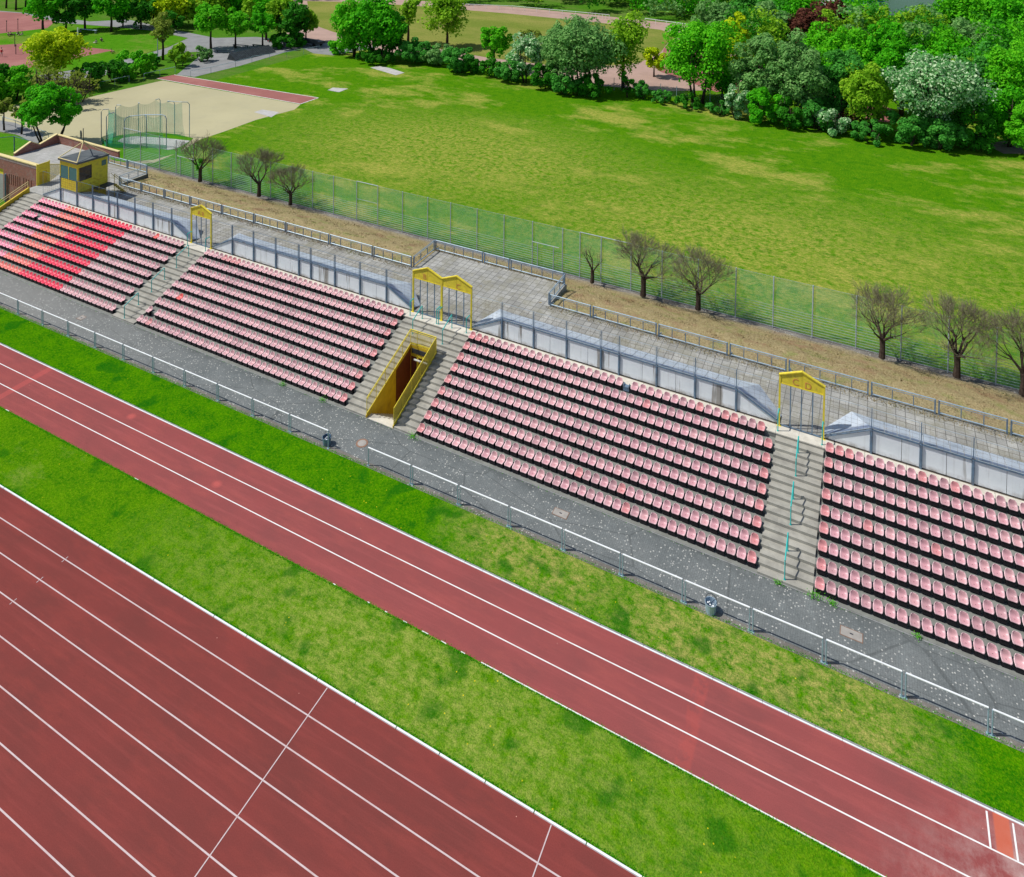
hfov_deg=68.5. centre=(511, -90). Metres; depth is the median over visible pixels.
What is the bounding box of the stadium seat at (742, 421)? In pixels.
[739,415,746,428]
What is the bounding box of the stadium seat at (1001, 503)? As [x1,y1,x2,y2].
[996,495,1005,511]
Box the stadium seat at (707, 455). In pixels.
[704,448,711,462]
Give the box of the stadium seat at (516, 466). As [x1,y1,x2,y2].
[512,460,520,473]
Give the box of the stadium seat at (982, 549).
[978,540,987,558]
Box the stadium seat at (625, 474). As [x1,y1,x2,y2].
[622,468,629,482]
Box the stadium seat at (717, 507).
[713,501,721,516]
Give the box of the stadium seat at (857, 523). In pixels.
[852,515,861,532]
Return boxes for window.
[61,165,67,178]
[69,167,76,180]
[79,164,91,181]
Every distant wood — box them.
[525,0,735,16]
[723,0,1023,82]
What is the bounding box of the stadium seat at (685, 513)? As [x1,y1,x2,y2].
[681,507,689,522]
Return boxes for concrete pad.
[120,136,188,149]
[255,110,277,116]
[329,88,347,91]
[370,66,403,74]
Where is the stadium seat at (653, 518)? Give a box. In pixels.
[649,512,657,528]
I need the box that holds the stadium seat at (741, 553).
[737,546,745,563]
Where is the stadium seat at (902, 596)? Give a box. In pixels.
[897,588,906,606]
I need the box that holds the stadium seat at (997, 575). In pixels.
[992,564,1002,582]
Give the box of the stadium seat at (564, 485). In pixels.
[561,478,568,493]
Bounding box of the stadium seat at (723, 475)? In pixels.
[719,469,727,484]
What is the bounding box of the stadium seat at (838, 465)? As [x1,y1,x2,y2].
[834,460,842,475]
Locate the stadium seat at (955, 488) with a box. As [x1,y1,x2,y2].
[950,481,959,497]
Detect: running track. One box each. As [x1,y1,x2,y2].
[0,345,1023,876]
[0,487,635,876]
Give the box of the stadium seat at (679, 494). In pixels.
[675,487,683,502]
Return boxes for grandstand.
[0,192,1023,678]
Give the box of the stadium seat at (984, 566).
[979,559,989,577]
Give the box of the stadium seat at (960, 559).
[955,551,965,569]
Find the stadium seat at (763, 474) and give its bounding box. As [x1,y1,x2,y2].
[760,467,767,482]
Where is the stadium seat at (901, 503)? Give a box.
[896,496,905,512]
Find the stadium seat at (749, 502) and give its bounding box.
[745,495,753,511]
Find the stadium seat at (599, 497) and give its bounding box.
[595,492,603,507]
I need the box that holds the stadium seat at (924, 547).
[920,539,929,556]
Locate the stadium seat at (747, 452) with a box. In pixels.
[743,446,751,460]
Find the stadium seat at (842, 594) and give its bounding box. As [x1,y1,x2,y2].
[838,585,847,604]
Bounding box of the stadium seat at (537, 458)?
[534,452,541,465]
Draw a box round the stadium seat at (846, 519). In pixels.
[842,512,850,528]
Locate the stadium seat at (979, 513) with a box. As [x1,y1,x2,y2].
[974,505,984,521]
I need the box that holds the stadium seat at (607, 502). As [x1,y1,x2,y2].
[603,495,611,510]
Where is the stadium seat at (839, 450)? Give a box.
[835,445,843,459]
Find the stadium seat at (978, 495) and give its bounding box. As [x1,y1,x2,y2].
[973,488,982,504]
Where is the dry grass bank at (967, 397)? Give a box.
[109,159,1023,436]
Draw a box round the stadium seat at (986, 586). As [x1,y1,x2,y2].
[981,579,991,597]
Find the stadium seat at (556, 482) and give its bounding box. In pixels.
[552,475,560,490]
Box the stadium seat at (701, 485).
[697,478,705,493]
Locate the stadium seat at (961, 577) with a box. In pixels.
[956,570,966,588]
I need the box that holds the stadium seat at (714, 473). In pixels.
[710,466,717,481]
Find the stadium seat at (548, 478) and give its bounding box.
[544,472,552,486]
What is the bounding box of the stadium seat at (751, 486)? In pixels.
[748,479,755,494]
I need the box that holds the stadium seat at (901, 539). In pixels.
[897,531,906,548]
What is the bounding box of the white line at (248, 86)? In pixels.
[178,75,317,97]
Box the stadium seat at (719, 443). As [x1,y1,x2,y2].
[716,437,723,451]
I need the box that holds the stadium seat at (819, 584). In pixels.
[815,576,824,594]
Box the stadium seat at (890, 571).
[885,564,894,581]
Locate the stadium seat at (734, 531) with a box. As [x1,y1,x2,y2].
[730,525,738,541]
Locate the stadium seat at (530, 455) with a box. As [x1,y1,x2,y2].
[526,449,534,462]
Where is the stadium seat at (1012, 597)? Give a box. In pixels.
[1006,588,1017,607]
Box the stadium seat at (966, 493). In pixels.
[962,484,971,500]
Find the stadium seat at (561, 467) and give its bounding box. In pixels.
[558,461,565,474]
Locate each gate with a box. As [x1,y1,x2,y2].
[190,205,212,248]
[411,267,472,330]
[778,370,825,439]
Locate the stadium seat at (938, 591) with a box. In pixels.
[933,581,943,600]
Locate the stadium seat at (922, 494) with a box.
[918,487,927,502]
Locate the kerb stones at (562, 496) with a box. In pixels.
[0,272,1023,680]
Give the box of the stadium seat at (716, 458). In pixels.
[713,451,720,465]
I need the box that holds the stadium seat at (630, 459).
[626,453,634,467]
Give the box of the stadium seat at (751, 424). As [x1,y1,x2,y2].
[748,418,755,431]
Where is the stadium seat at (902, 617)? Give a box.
[897,608,907,627]
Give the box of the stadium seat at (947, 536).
[942,529,951,545]
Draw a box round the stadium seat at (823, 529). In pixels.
[819,521,828,538]
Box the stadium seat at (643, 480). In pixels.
[639,474,647,488]
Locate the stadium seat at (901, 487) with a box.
[896,480,905,495]
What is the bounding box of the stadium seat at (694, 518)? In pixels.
[690,510,698,526]
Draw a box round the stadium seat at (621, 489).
[617,483,625,497]
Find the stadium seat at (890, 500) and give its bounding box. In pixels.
[886,493,894,508]
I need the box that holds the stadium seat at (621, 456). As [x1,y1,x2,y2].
[618,450,625,464]
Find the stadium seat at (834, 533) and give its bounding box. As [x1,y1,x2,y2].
[830,525,838,542]
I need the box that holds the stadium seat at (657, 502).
[653,496,661,511]
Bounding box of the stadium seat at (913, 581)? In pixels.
[909,572,918,590]
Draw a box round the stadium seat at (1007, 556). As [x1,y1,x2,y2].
[1002,549,1012,566]
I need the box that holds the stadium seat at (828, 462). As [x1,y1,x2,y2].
[824,457,832,471]
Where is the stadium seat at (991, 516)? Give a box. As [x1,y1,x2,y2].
[986,509,996,525]
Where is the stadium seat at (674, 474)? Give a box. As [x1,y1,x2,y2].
[670,469,678,483]
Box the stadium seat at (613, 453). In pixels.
[609,447,617,461]
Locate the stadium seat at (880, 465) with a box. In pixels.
[876,458,884,472]
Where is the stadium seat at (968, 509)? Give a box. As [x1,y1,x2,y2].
[963,501,972,517]
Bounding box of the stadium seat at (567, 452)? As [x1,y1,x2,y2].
[563,446,571,460]
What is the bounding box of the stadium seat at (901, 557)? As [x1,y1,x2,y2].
[897,549,906,566]
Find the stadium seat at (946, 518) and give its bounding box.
[941,511,950,527]
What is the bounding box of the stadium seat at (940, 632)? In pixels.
[934,623,945,643]
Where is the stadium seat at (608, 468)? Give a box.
[605,461,612,475]
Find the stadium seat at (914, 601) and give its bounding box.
[909,592,919,611]
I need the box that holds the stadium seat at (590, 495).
[586,488,594,503]
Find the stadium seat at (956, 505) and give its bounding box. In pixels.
[951,498,961,514]
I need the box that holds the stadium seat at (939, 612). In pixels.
[934,601,944,621]
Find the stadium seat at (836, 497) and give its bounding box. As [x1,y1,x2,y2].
[832,491,840,507]
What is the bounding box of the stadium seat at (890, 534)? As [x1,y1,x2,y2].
[885,527,894,544]
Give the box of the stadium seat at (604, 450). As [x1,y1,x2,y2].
[601,444,608,458]
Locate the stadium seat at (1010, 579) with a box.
[1004,568,1015,586]
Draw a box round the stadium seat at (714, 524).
[710,517,718,533]
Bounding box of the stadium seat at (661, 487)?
[657,481,665,495]
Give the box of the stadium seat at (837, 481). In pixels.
[833,476,841,490]
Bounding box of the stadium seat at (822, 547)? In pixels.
[818,539,826,556]
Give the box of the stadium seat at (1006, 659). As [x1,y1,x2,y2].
[1000,648,1012,669]
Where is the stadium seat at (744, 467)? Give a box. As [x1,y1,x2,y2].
[740,461,748,475]
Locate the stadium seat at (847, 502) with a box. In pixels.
[843,495,851,511]
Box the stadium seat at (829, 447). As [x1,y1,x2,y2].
[825,442,833,456]
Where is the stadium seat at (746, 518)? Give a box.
[742,512,751,527]
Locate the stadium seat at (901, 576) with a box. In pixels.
[897,568,906,586]
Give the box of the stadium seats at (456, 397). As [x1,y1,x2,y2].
[0,197,1023,674]
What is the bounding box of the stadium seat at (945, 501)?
[940,494,949,510]
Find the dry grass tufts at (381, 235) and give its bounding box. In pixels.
[122,173,1020,433]
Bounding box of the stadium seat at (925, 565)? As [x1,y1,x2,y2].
[920,557,929,575]
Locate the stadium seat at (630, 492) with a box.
[626,486,634,501]
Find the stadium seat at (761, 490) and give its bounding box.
[757,483,765,498]
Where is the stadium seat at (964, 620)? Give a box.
[959,611,969,630]
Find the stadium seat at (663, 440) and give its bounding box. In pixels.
[660,434,667,447]
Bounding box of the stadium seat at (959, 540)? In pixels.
[954,532,963,549]
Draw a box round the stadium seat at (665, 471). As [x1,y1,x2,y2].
[661,465,669,480]
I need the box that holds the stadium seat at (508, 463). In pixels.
[504,457,512,470]
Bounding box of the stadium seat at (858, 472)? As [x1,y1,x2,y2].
[854,467,863,481]
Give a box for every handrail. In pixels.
[124,293,138,317]
[151,268,164,291]
[176,245,188,267]
[412,306,422,333]
[442,314,451,344]
[783,532,788,580]
[789,481,793,525]
[795,436,798,476]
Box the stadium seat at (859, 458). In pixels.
[855,451,863,466]
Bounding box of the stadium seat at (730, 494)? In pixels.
[726,488,734,503]
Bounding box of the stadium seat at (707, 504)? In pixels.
[703,497,711,513]
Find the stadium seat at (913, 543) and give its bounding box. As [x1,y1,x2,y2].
[908,535,917,552]
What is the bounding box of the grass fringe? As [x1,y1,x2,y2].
[0,274,1023,876]
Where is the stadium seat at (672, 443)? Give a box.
[669,437,676,450]
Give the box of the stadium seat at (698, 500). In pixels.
[694,494,702,509]
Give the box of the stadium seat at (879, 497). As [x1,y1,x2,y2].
[875,489,883,505]
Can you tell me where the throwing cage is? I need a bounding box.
[101,99,189,149]
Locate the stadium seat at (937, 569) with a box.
[932,561,941,580]
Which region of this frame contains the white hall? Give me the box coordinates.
[824,0,942,14]
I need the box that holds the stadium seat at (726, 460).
[722,455,730,469]
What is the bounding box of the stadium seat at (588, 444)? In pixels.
[585,438,592,452]
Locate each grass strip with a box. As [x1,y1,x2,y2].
[0,308,1023,820]
[0,406,879,876]
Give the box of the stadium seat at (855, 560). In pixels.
[851,551,860,569]
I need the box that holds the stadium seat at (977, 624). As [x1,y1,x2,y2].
[972,616,982,636]
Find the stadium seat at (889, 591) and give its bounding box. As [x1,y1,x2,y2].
[885,583,894,601]
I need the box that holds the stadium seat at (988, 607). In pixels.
[983,599,993,618]
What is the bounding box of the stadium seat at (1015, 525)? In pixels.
[1010,516,1020,533]
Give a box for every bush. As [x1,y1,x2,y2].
[0,63,10,94]
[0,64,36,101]
[22,60,74,98]
[55,69,101,101]
[70,60,107,88]
[105,59,129,82]
[106,48,157,78]
[149,53,160,64]
[166,42,190,66]
[195,45,213,61]
[269,32,307,48]
[328,40,344,54]
[355,48,396,63]
[394,37,437,62]
[421,43,458,65]
[440,46,474,72]
[462,53,480,72]
[479,58,503,76]
[493,56,525,82]
[530,62,558,88]
[550,73,582,94]
[566,73,611,97]
[621,72,634,97]
[632,79,650,98]
[651,89,672,102]
[674,91,701,109]
[705,100,730,114]
[724,83,753,118]
[746,86,783,123]
[767,96,802,129]
[792,98,834,130]
[813,108,851,136]
[842,107,865,129]
[850,118,885,146]
[883,110,928,146]
[917,112,969,150]
[943,101,999,153]
[1003,100,1023,149]
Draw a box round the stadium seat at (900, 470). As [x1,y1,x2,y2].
[896,464,905,479]
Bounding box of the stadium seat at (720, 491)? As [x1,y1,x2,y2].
[716,485,724,500]
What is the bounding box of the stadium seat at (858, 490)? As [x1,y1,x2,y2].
[854,482,862,498]
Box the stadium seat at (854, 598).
[849,590,859,608]
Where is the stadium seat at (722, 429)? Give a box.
[719,423,726,436]
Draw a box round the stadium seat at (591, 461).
[588,455,595,469]
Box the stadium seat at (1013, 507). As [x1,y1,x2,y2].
[1008,499,1017,515]
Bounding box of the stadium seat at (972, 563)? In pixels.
[967,555,977,573]
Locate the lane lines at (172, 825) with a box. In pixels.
[0,517,560,876]
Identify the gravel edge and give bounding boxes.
[0,304,1023,751]
[109,157,1018,393]
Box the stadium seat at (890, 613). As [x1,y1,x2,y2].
[885,603,895,622]
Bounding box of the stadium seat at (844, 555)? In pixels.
[840,547,849,564]
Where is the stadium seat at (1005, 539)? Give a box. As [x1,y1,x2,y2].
[1000,530,1010,547]
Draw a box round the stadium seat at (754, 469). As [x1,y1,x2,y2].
[750,464,758,478]
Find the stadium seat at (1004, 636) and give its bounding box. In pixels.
[998,626,1009,646]
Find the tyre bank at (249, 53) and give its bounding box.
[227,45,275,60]
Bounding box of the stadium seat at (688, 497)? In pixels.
[685,491,692,506]
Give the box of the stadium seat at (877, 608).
[873,599,882,618]
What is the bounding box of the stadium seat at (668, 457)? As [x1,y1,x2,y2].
[665,451,672,465]
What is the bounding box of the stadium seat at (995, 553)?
[990,545,1000,562]
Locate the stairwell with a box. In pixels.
[366,344,436,427]
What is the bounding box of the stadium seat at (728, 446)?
[725,440,732,454]
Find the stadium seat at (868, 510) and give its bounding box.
[864,502,872,518]
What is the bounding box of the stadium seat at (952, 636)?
[947,627,958,648]
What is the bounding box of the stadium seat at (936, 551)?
[931,543,941,560]
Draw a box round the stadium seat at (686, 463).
[683,457,690,471]
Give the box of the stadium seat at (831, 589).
[826,581,835,599]
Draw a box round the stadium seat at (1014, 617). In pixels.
[1009,609,1020,629]
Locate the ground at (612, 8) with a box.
[0,0,1023,795]
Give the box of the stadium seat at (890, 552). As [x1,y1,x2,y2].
[885,545,894,562]
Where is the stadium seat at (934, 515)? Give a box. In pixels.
[930,507,939,523]
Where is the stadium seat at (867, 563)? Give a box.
[862,555,871,573]
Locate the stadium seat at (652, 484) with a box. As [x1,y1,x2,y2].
[648,477,656,492]
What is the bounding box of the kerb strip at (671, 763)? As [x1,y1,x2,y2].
[5,409,885,876]
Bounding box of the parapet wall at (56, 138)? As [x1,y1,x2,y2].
[13,133,119,158]
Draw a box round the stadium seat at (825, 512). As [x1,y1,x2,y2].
[820,504,829,520]
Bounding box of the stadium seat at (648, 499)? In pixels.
[644,493,652,508]
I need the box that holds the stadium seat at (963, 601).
[957,590,968,609]
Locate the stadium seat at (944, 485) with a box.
[939,478,948,493]
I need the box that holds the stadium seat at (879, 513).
[875,506,883,522]
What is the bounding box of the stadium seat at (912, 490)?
[907,483,916,499]
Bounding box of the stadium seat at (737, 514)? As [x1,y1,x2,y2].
[733,508,741,524]
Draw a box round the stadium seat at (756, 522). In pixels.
[752,515,761,531]
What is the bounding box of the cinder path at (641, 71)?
[287,0,764,90]
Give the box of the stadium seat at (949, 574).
[944,566,954,584]
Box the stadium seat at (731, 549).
[727,542,735,559]
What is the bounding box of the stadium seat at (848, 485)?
[843,479,852,494]
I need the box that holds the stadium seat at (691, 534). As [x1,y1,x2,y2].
[687,527,695,543]
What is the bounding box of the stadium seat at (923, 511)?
[918,504,927,520]
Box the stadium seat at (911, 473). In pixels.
[907,468,915,482]
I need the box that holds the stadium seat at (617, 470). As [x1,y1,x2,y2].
[613,465,621,479]
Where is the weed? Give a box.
[808,590,824,601]
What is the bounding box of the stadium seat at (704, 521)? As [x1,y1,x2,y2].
[700,514,708,530]
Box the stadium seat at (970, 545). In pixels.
[966,536,975,554]
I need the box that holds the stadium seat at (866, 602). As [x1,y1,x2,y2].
[861,594,870,613]
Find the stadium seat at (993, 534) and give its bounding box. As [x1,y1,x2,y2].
[988,526,998,543]
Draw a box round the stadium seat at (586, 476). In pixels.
[583,470,590,484]
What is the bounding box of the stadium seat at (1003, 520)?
[998,512,1008,529]
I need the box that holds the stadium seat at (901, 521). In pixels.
[897,513,905,529]
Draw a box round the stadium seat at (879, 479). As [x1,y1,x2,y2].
[875,473,883,488]
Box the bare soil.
[991,141,1023,153]
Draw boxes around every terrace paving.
[45,184,1023,499]
[108,163,566,304]
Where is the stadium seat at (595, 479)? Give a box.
[591,473,599,487]
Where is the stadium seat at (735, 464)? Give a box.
[731,458,739,472]
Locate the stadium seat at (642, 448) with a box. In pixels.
[639,442,646,455]
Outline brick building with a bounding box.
[0,153,59,201]
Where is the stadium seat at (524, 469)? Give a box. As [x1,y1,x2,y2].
[520,463,528,476]
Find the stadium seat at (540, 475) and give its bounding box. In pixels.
[536,469,544,483]
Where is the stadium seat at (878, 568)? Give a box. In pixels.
[874,559,883,577]
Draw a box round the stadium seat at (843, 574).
[839,566,848,584]
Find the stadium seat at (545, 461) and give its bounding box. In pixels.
[542,455,549,468]
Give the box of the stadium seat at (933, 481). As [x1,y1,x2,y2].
[928,474,937,489]
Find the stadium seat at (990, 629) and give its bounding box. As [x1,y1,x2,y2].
[985,621,995,640]
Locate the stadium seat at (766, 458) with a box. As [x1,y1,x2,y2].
[762,452,770,466]
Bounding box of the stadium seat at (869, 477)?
[865,470,873,485]
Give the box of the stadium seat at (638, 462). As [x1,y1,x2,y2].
[635,456,642,470]
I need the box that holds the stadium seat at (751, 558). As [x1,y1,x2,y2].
[747,550,756,567]
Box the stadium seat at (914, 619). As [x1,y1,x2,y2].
[909,613,919,632]
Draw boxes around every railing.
[2,116,48,137]
[108,155,126,167]
[119,166,147,184]
[120,177,140,190]
[128,160,146,171]
[141,183,163,197]
[165,189,189,204]
[190,57,251,76]
[190,196,221,213]
[222,205,253,222]
[254,214,285,231]
[286,223,328,243]
[330,234,372,255]
[366,329,436,424]
[373,246,411,266]
[413,240,434,266]
[435,240,482,262]
[472,4,609,17]
[484,252,509,269]
[510,259,563,283]
[548,274,564,304]
[550,294,590,317]
[592,306,656,335]
[658,324,727,355]
[729,343,786,371]
[788,359,868,395]
[871,382,935,414]
[938,400,1007,434]
[1010,420,1023,436]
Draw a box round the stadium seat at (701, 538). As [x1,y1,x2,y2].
[696,531,705,547]
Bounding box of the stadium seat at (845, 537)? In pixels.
[841,529,849,546]
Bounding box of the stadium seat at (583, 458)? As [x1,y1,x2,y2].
[580,452,587,466]
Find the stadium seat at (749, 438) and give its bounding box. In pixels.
[746,432,753,445]
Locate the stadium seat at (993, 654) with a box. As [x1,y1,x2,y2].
[987,643,998,663]
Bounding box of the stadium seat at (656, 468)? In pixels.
[652,462,660,476]
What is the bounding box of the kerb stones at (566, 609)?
[0,343,1023,823]
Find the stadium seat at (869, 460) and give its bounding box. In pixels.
[865,455,873,469]
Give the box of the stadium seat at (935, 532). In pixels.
[930,525,940,541]
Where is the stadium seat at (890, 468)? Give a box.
[886,461,894,476]
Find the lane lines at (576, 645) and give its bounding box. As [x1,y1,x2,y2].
[0,363,1023,876]
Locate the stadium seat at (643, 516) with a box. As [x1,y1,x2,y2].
[639,509,648,524]
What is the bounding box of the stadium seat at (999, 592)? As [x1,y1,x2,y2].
[994,583,1004,602]
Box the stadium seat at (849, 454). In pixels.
[845,448,853,462]
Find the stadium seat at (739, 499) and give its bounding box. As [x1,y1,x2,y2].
[735,492,743,507]
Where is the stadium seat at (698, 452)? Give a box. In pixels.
[695,445,702,459]
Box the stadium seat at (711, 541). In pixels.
[706,535,715,551]
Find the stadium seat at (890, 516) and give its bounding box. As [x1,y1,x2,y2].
[885,509,894,525]
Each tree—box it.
[0,97,12,129]
[9,99,26,133]
[15,81,82,143]
[19,26,92,84]
[22,0,63,31]
[49,0,82,28]
[70,0,98,28]
[74,86,86,104]
[91,0,130,31]
[106,0,130,26]
[124,0,156,28]
[139,0,162,23]
[149,11,174,59]
[153,0,197,26]
[163,10,184,27]
[173,129,228,181]
[184,0,213,24]
[193,1,228,48]
[209,0,231,12]
[216,6,251,47]
[223,0,244,14]
[224,147,285,196]
[241,0,270,17]
[249,13,276,44]
[250,0,276,39]
[264,158,315,205]
[265,0,292,32]
[277,0,311,39]
[296,9,319,37]
[329,0,367,56]
[344,0,407,54]
[380,11,408,52]
[399,0,420,40]
[416,0,470,44]
[480,26,513,67]
[504,31,543,82]
[517,29,541,38]
[537,29,574,73]
[541,14,628,89]
[578,245,605,283]
[605,10,649,89]
[611,223,681,296]
[642,47,667,76]
[660,18,746,103]
[669,242,738,310]
[689,0,735,32]
[702,67,736,97]
[721,11,753,62]
[726,0,758,36]
[728,32,780,106]
[747,0,797,50]
[759,27,830,117]
[774,0,816,14]
[786,7,832,52]
[792,9,846,45]
[798,21,847,65]
[810,0,848,24]
[815,26,875,77]
[816,88,850,117]
[818,48,864,117]
[839,61,894,135]
[843,4,892,31]
[846,278,928,359]
[859,60,888,112]
[862,18,911,82]
[874,28,926,115]
[879,48,1001,144]
[893,5,950,41]
[916,289,1001,378]
[918,26,980,64]
[931,0,998,29]
[949,17,1008,49]
[956,46,994,123]
[970,85,1023,146]
[972,302,1023,396]
[976,42,1023,107]
[984,0,1023,41]
[1007,20,1023,85]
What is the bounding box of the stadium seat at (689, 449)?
[686,442,693,456]
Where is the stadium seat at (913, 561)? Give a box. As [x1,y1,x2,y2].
[908,553,918,571]
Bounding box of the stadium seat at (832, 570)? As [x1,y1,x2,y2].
[827,562,836,579]
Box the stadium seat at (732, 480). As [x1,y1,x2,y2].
[728,473,736,487]
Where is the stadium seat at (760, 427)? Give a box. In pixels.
[757,421,764,434]
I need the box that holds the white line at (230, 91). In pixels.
[157,78,298,103]
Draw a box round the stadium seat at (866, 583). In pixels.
[862,574,871,592]
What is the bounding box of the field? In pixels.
[18,50,1023,388]
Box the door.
[411,356,422,377]
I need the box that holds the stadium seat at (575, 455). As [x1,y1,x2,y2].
[571,449,579,463]
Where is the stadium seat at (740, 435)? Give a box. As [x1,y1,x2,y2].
[736,429,744,442]
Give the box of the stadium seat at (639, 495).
[635,489,643,504]
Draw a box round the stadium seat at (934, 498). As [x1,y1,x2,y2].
[929,490,938,506]
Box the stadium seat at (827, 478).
[823,472,831,487]
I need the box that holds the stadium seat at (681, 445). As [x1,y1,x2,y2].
[677,439,685,453]
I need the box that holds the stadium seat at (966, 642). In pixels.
[960,632,971,653]
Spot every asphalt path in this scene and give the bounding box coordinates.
[0,11,375,79]
[0,120,42,142]
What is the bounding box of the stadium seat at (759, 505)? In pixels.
[755,499,763,514]
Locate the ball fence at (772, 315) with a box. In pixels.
[124,128,1022,388]
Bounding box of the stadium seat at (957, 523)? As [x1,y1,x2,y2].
[953,515,962,531]
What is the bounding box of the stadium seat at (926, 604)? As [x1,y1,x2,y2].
[921,597,931,616]
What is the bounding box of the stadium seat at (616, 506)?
[612,498,620,513]
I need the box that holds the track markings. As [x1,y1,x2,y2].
[10,557,551,876]
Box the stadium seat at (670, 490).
[666,484,674,499]
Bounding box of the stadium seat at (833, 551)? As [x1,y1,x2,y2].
[829,543,837,560]
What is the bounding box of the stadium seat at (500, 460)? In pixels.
[497,454,504,467]
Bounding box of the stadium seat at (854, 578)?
[850,570,859,588]
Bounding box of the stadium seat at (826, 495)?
[822,488,830,503]
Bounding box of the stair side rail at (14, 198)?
[0,182,29,211]
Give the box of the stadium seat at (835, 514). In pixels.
[831,508,839,524]
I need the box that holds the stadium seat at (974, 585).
[968,574,979,593]
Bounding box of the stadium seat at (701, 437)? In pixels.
[698,431,705,445]
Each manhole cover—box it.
[356,439,367,447]
[551,507,569,519]
[840,624,862,643]
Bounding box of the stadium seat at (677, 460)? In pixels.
[674,454,681,468]
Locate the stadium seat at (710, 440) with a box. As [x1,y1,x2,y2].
[707,434,714,448]
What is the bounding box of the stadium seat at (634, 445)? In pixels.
[631,439,638,452]
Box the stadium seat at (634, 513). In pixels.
[630,505,638,521]
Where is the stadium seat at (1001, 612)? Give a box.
[996,604,1006,624]
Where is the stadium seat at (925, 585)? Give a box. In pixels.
[921,577,930,595]
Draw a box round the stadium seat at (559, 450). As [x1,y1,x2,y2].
[555,443,563,457]
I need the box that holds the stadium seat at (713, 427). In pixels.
[710,420,717,434]
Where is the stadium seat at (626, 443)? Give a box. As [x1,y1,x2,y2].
[622,436,629,449]
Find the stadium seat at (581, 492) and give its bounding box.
[577,485,585,499]
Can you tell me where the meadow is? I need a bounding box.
[307,1,672,65]
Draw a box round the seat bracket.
[623,382,629,391]
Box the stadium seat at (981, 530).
[976,522,986,539]
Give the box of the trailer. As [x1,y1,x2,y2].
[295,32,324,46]
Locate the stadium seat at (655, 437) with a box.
[651,431,659,444]
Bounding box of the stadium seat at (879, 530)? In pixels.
[874,523,883,539]
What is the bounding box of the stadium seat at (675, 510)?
[672,503,679,519]
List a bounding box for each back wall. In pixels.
[43,171,199,240]
[212,220,419,309]
[472,295,781,422]
[824,396,1023,498]
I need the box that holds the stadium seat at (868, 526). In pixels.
[863,519,872,536]
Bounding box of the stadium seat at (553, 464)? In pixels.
[550,458,557,471]
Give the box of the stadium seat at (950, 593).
[945,585,955,604]
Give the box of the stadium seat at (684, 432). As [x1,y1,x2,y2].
[681,426,688,439]
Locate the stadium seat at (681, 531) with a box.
[677,523,685,539]
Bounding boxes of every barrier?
[0,292,17,313]
[18,300,41,323]
[42,310,67,335]
[68,321,94,347]
[95,333,123,359]
[123,344,152,372]
[153,357,184,385]
[185,370,217,399]
[217,384,252,415]
[253,399,289,431]
[290,414,329,448]
[367,447,411,483]
[411,466,458,504]
[458,485,509,526]
[509,507,563,550]
[563,529,620,575]
[621,553,683,602]
[683,580,750,630]
[751,608,823,663]
[824,639,902,697]
[903,672,989,735]
[990,709,1023,737]
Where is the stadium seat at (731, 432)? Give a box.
[728,426,735,439]
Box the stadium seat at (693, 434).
[689,428,697,442]
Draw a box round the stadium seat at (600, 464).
[596,458,604,472]
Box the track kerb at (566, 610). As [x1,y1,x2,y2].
[0,344,1023,825]
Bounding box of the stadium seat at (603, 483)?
[600,476,607,491]
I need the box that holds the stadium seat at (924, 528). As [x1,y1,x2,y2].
[919,521,928,537]
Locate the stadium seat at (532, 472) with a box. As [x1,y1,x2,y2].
[528,466,536,480]
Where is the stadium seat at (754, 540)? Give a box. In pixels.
[750,532,758,549]
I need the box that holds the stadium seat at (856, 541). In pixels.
[852,533,860,550]
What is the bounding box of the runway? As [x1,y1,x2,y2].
[158,75,315,103]
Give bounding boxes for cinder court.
[0,12,54,32]
[0,44,109,67]
[661,44,736,91]
[812,105,891,122]
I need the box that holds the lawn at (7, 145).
[0,133,28,155]
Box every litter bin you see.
[322,431,331,446]
[705,593,716,615]
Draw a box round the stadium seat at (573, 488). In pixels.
[569,482,577,496]
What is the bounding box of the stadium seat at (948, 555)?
[943,547,952,564]
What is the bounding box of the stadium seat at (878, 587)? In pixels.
[873,579,883,597]
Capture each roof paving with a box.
[0,143,84,198]
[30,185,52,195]
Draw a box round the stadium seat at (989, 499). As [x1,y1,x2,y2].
[984,492,994,508]
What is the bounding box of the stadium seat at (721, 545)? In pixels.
[716,538,725,555]
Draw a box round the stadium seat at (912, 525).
[908,517,917,534]
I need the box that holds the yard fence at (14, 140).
[0,136,29,151]
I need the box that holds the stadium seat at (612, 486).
[608,480,616,494]
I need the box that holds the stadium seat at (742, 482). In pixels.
[738,476,746,491]
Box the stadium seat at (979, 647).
[973,637,984,658]
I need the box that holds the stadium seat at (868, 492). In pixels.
[864,486,873,501]
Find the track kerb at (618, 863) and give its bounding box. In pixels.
[0,485,641,876]
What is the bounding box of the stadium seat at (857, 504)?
[853,499,861,514]
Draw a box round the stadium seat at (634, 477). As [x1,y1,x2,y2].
[630,471,638,485]
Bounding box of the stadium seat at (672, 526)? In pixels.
[668,520,676,535]
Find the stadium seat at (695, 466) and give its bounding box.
[692,460,699,474]
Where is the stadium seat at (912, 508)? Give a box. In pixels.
[907,500,916,516]
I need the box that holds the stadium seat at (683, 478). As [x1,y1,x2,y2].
[679,472,687,486]
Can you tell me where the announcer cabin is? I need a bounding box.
[58,128,125,196]
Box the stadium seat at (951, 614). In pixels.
[946,606,956,625]
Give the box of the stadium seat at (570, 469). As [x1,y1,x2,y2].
[566,464,574,478]
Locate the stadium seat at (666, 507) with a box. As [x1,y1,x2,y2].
[662,500,670,515]
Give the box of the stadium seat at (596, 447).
[593,441,600,454]
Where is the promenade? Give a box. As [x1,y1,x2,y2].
[0,273,1023,743]
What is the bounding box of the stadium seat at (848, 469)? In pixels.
[844,463,852,478]

